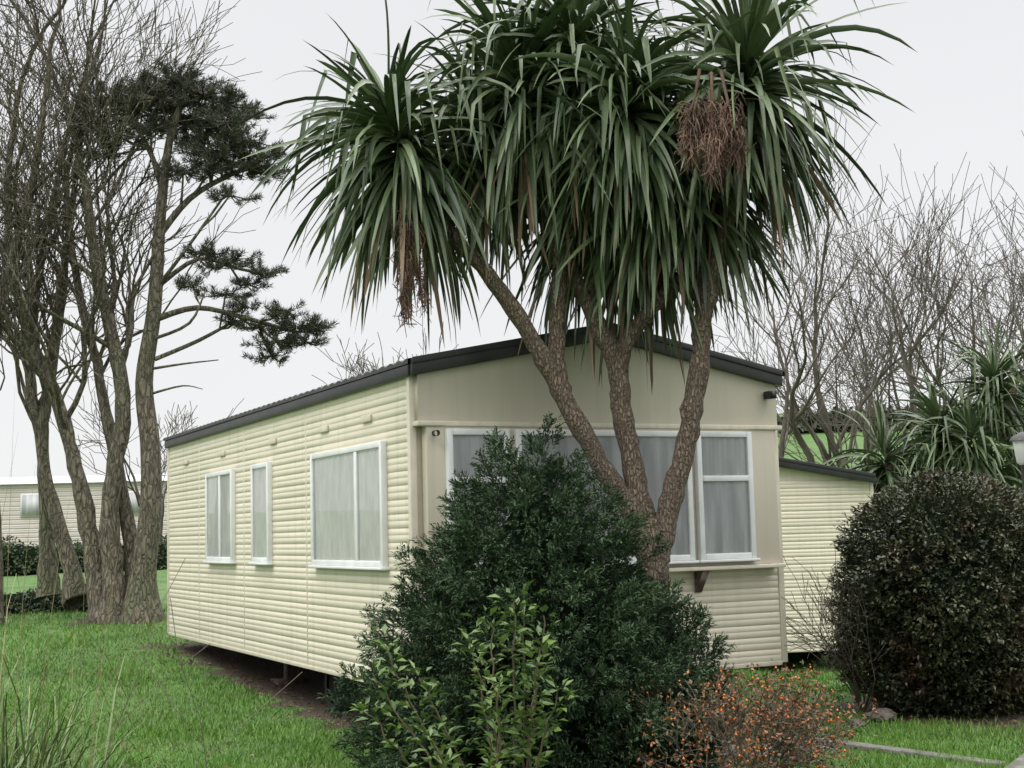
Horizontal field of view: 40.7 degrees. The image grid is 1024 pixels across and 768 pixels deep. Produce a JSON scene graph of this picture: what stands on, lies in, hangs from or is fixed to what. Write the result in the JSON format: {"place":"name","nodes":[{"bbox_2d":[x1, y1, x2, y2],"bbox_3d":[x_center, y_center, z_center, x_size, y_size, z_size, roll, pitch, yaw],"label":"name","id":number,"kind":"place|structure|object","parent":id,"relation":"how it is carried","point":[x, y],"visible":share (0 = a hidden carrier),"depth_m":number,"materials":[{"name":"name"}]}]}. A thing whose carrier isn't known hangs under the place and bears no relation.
{"place":"outdoors","nodes":[
{"label":"outdoors","id":0,"kind":"place"},
{"bbox_2d":[0,406,1023,767],"bbox_3d":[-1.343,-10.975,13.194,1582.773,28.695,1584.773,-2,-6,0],"label":"ground","id":1,"kind":"structure","parent":0,"point":[312,682],"depth_m":13.17,"materials":[{"name":"green plant"}]},
{"bbox_2d":[0,0,160,597],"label":"bare tree","id":2,"kind":"object","parent":1,"relation":"on","point":[47,563],"visible":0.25,"depth_m":19.72,"materials":[{"name":"grey plant"}]},
{"bbox_2d":[0,0,163,622],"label":"bare tree","id":3,"kind":"object","parent":1,"relation":"on","point":[43,370],"visible":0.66,"depth_m":18.99,"materials":[{"name":"grey plant"}]},
{"bbox_2d":[4,588,160,615],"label":"shrubs","id":4,"kind":"object","parent":1,"relation":"on","point":[36,604],"visible":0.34,"depth_m":20.23,"materials":[{"name":"green plant"}]},
{"bbox_2d":[0,474,166,546],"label":"static caravan","id":5,"kind":"object","parent":1,"relation":"on","point":[19,508],"visible":0.16,"depth_m":44.03,"materials":[{"name":"white plastic"}]},
{"bbox_2d":[20,491,139,516],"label":"window frames","id":6,"kind":"structure","parent":5,"relation":"in","point":[128,491],"depth_m":43.95,"materials":[{"name":"white plastic"}]},
{"bbox_2d":[22,492,139,515],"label":"windows","id":7,"kind":"structure","parent":5,"relation":"in","point":[27,507],"depth_m":43.97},
{"bbox_2d":[2,533,166,575],"bbox_3d":[-12.396,3.880,30.799,9.422,1.064,1.416,0,-6,-12],"label":"hedge","id":8,"kind":"object","parent":1,"relation":"on","point":[15,561],"visible":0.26,"depth_m":30.76,"materials":[{"name":"green plant"}]},
{"bbox_2d":[0,0,175,625],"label":"bare tree","id":9,"kind":"object","parent":1,"relation":"on","point":[28,212],"visible":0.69,"depth_m":18.88,"materials":[{"name":"grey plant"}]},
{"bbox_2d":[0,0,195,610],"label":"bare tree","id":10,"kind":"object","parent":1,"relation":"on","point":[74,592],"visible":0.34,"depth_m":19.41,"materials":[{"name":"grey plant"}]},
{"bbox_2d":[0,0,229,623],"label":"bare tree","id":11,"kind":"object","parent":1,"relation":"on","point":[109,541],"visible":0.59,"depth_m":19.11,"materials":[{"name":"grey plant"}]},
{"bbox_2d":[0,0,261,583],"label":"bare tree","id":12,"kind":"object","parent":1,"relation":"on","point":[127,519],"visible":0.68,"depth_m":19.16,"materials":[{"name":"grey plant"}]},
{"bbox_2d":[50,357,244,543],"bbox_3d":[-8.635,1.821,32.373,2.733,4.957,4.998,-7,-8,43],"label":"bare tree","id":13,"kind":"object","parent":1,"relation":"on","point":[137,493],"visible":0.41,"depth_m":32.34,"materials":[{"name":"brown plant"}]},
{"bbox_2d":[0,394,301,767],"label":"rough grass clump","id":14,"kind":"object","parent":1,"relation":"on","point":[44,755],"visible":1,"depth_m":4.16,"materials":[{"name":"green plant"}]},
{"bbox_2d":[49,55,338,624],"bbox_3d":[-4.502,-0.625,19.242,4.253,8.102,1.523,-2,-6,0],"label":"pine tree","id":15,"kind":"object","parent":1,"relation":"on","point":[224,154],"visible":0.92,"depth_m":19.22,"materials":[{"name":"green plant"}]},
{"bbox_2d":[312,328,458,386],"bbox_3d":[-2.645,1.406,32.098,3.627,5.620,5.067,-3,-6,17],"label":"bare tree","id":16,"kind":"object","parent":1,"relation":"on","point":[354,367],"visible":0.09,"depth_m":30.91,"materials":[{"name":"brown plant"}]},
{"bbox_2d":[350,579,579,767],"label":"leafy shrub","id":17,"kind":"object","parent":1,"relation":"on","point":[498,743],"visible":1,"depth_m":7.17,"materials":[{"name":"green plant"}]},
{"bbox_2d":[163,324,787,720],"bbox_3d":[-0.951,1.508,13.666,3.286,3.165,7.860,2,-7,-26],"label":"static caravan","id":18,"kind":"object","parent":1,"relation":"on","point":[324,500],"visible":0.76,"depth_m":10.80,"materials":[{"name":"beige plastic"}]},
{"bbox_2d":[445,428,510,564],"bbox_3d":[-0.228,0.819,9.752,0.530,1.007,0.070,2,-7,-26],"label":"window frame","id":19,"kind":"structure","parent":18,"relation":"in","point":[449,432],"depth_m":9.70,"materials":[{"name":"white plastic"}]},
{"bbox_2d":[513,429,698,566],"bbox_3d":[0.707,0.844,10.217,1.540,1.007,0.070,2,-7,-26],"label":"window frame","id":20,"kind":"structure","parent":18,"relation":"in","point":[674,559],"depth_m":10.44,"materials":[{"name":"white plastic"}]},
{"bbox_2d":[694,431,760,562],"bbox_3d":[1.656,0.870,10.689,0.560,1.007,0.070,2,-7,-26],"label":"window frame","id":21,"kind":"structure","parent":18,"relation":"in","point":[703,557],"depth_m":10.66,"materials":[{"name":"white plastic"}]},
{"bbox_2d":[0,604,1023,767],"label":"lawn grass","id":22,"kind":"structure","parent":1,"relation":"on","point":[175,728],"depth_m":11.13,"materials":[{"name":"green plant"}]},
{"bbox_2d":[5,619,1023,767],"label":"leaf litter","id":23,"kind":"object","parent":1,"relation":"on","point":[122,743],"visible":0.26,"depth_m":12.86,"materials":[{"name":"brown plant"}]},
{"bbox_2d":[316,411,733,767],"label":"juniper bush","id":24,"kind":"object","parent":1,"relation":"on","point":[537,534],"visible":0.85,"depth_m":8.11,"materials":[{"name":"green plant"}]},
{"bbox_2d":[230,0,916,629],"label":"cordyline palm","id":25,"kind":"object","parent":1,"relation":"on","point":[598,158],"visible":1,"depth_m":9.40,"materials":[{"name":"green plant"}]},
{"bbox_2d":[611,575,748,767],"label":"juniper bush","id":26,"kind":"object","parent":1,"relation":"on","point":[700,617],"visible":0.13,"depth_m":8.60,"materials":[{"name":"green plant"}]},
{"bbox_2d":[617,658,887,767],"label":"berberis shrub","id":27,"kind":"object","parent":1,"relation":"on","point":[779,738],"visible":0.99,"depth_m":7.61,"materials":[{"name":"orange plant"}]},
{"bbox_2d":[717,744,791,760],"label":"stone slab","id":28,"kind":"structure","parent":1,"relation":"on","point":[771,758],"depth_m":8.94,"materials":[{"name":"stone"}]},
{"bbox_2d":[788,740,837,751],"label":"stone slab","id":29,"kind":"structure","parent":1,"relation":"on","point":[829,749],"depth_m":9.14,"materials":[{"name":"stone"}]},
{"bbox_2d":[678,187,956,467],"bbox_3d":[5.292,0.296,33.242,9.214,10.682,7.596,-2,-6,0],"label":"bare tree","id":30,"kind":"object","parent":1,"relation":"on","point":[790,420],"visible":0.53,"depth_m":32.70,"materials":[{"name":"brown plant"}]},
{"bbox_2d":[779,457,877,667],"bbox_3d":[2.581,2.914,22.194,3.570,3.165,8.212,-1,-6,-9],"label":"static caravan","id":31,"kind":"object","parent":1,"relation":"on","point":[816,499],"visible":0.2,"depth_m":18.48,"materials":[{"name":"beige plastic"}]},
{"bbox_2d":[782,542,899,712],"bbox_3d":[2.821,1.961,11.157,1.893,1.384,1.324,1,-7,-26],"label":"twiggy shrub","id":32,"kind":"object","parent":1,"relation":"on","point":[856,692],"visible":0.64,"depth_m":11.03,"materials":[{"name":"brown plant"}]},
{"bbox_2d":[847,718,865,726],"bbox_3d":[2.576,2.521,10.282,0.134,0.065,0.130,1,-7,-24],"label":"rock","id":33,"kind":"object","parent":1,"relation":"on","point":[855,720],"visible":0.55,"depth_m":10.26,"materials":[{"name":"stone"}]},
{"bbox_2d":[770,238,956,464],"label":"bare tree","id":34,"kind":"object","parent":1,"relation":"on","point":[851,390],"visible":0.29,"depth_m":43.18,"materials":[{"name":"brown plant"}]},
{"bbox_2d":[715,61,1023,468],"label":"bare tree","id":35,"kind":"object","parent":1,"relation":"on","point":[833,447],"visible":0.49,"depth_m":35.72,"materials":[{"name":"brown plant"}]},
{"bbox_2d":[863,708,897,720],"bbox_3d":[2.821,2.518,10.537,0.239,0.088,0.205,-7,-8,44],"label":"rock","id":36,"kind":"object","parent":1,"relation":"on","point":[883,713],"visible":0.91,"depth_m":10.48,"materials":[{"name":"stone"}]},
{"bbox_2d":[771,734,1004,766],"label":"concrete edging","id":37,"kind":"object","parent":1,"relation":"on","point":[863,746],"visible":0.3,"depth_m":8.86,"materials":[{"name":"grey concrete"}]},
{"bbox_2d":[777,398,1023,434],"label":"hedgerow","id":38,"kind":"object","parent":1,"relation":"on","point":[802,428],"visible":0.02,"depth_m":165.62,"materials":[{"name":"plant"}]},
{"bbox_2d":[778,130,1023,457],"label":"bare tree","id":39,"kind":"object","parent":1,"relation":"on","point":[904,320],"visible":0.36,"depth_m":37.05,"materials":[{"name":"brown plant"}]},
{"bbox_2d":[801,192,1023,445],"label":"bare tree","id":40,"kind":"object","parent":1,"relation":"on","point":[993,326],"visible":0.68,"depth_m":32.20,"materials":[{"name":"brown plant"}]},
{"bbox_2d":[815,312,1023,526],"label":"cordyline palm","id":41,"kind":"object","parent":1,"relation":"on","point":[998,419],"visible":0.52,"depth_m":19.76,"materials":[{"name":"green plant"}]},
{"bbox_2d":[819,467,1023,719],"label":"round bush","id":42,"kind":"object","parent":1,"relation":"on","point":[936,574],"visible":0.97,"depth_m":10.62,"materials":[{"name":"green plant"}]},
{"bbox_2d":[820,149,1023,446],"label":"bare tree","id":43,"kind":"object","parent":1,"relation":"on","point":[911,378],"visible":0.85,"depth_m":32.70,"materials":[{"name":"brown plant"}]},
{"bbox_2d":[880,197,1023,440],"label":"bare tree","id":44,"kind":"object","parent":1,"relation":"on","point":[954,374],"visible":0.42,"depth_m":35.48,"materials":[{"name":"brown plant"}]},
{"bbox_2d":[1004,753,1023,767],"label":"road kerb","id":45,"kind":"structure","parent":1,"relation":"on","point":[1018,762],"depth_m":8.11,"materials":[{"name":"concrete"}]},
{"bbox_2d":[1010,432,1023,498],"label":"lamp post","id":46,"kind":"object","parent":1,"relation":"on","point":[1017,440],"visible":1,"depth_m":14.04,"materials":[{"name":"white plastic"}]},
{"bbox_2d":[0,0,1023,477],"label":"sky","id":47,"kind":"structure","parent":0,"point":[962,86],"materials":[{"name":"white"}]}
]}

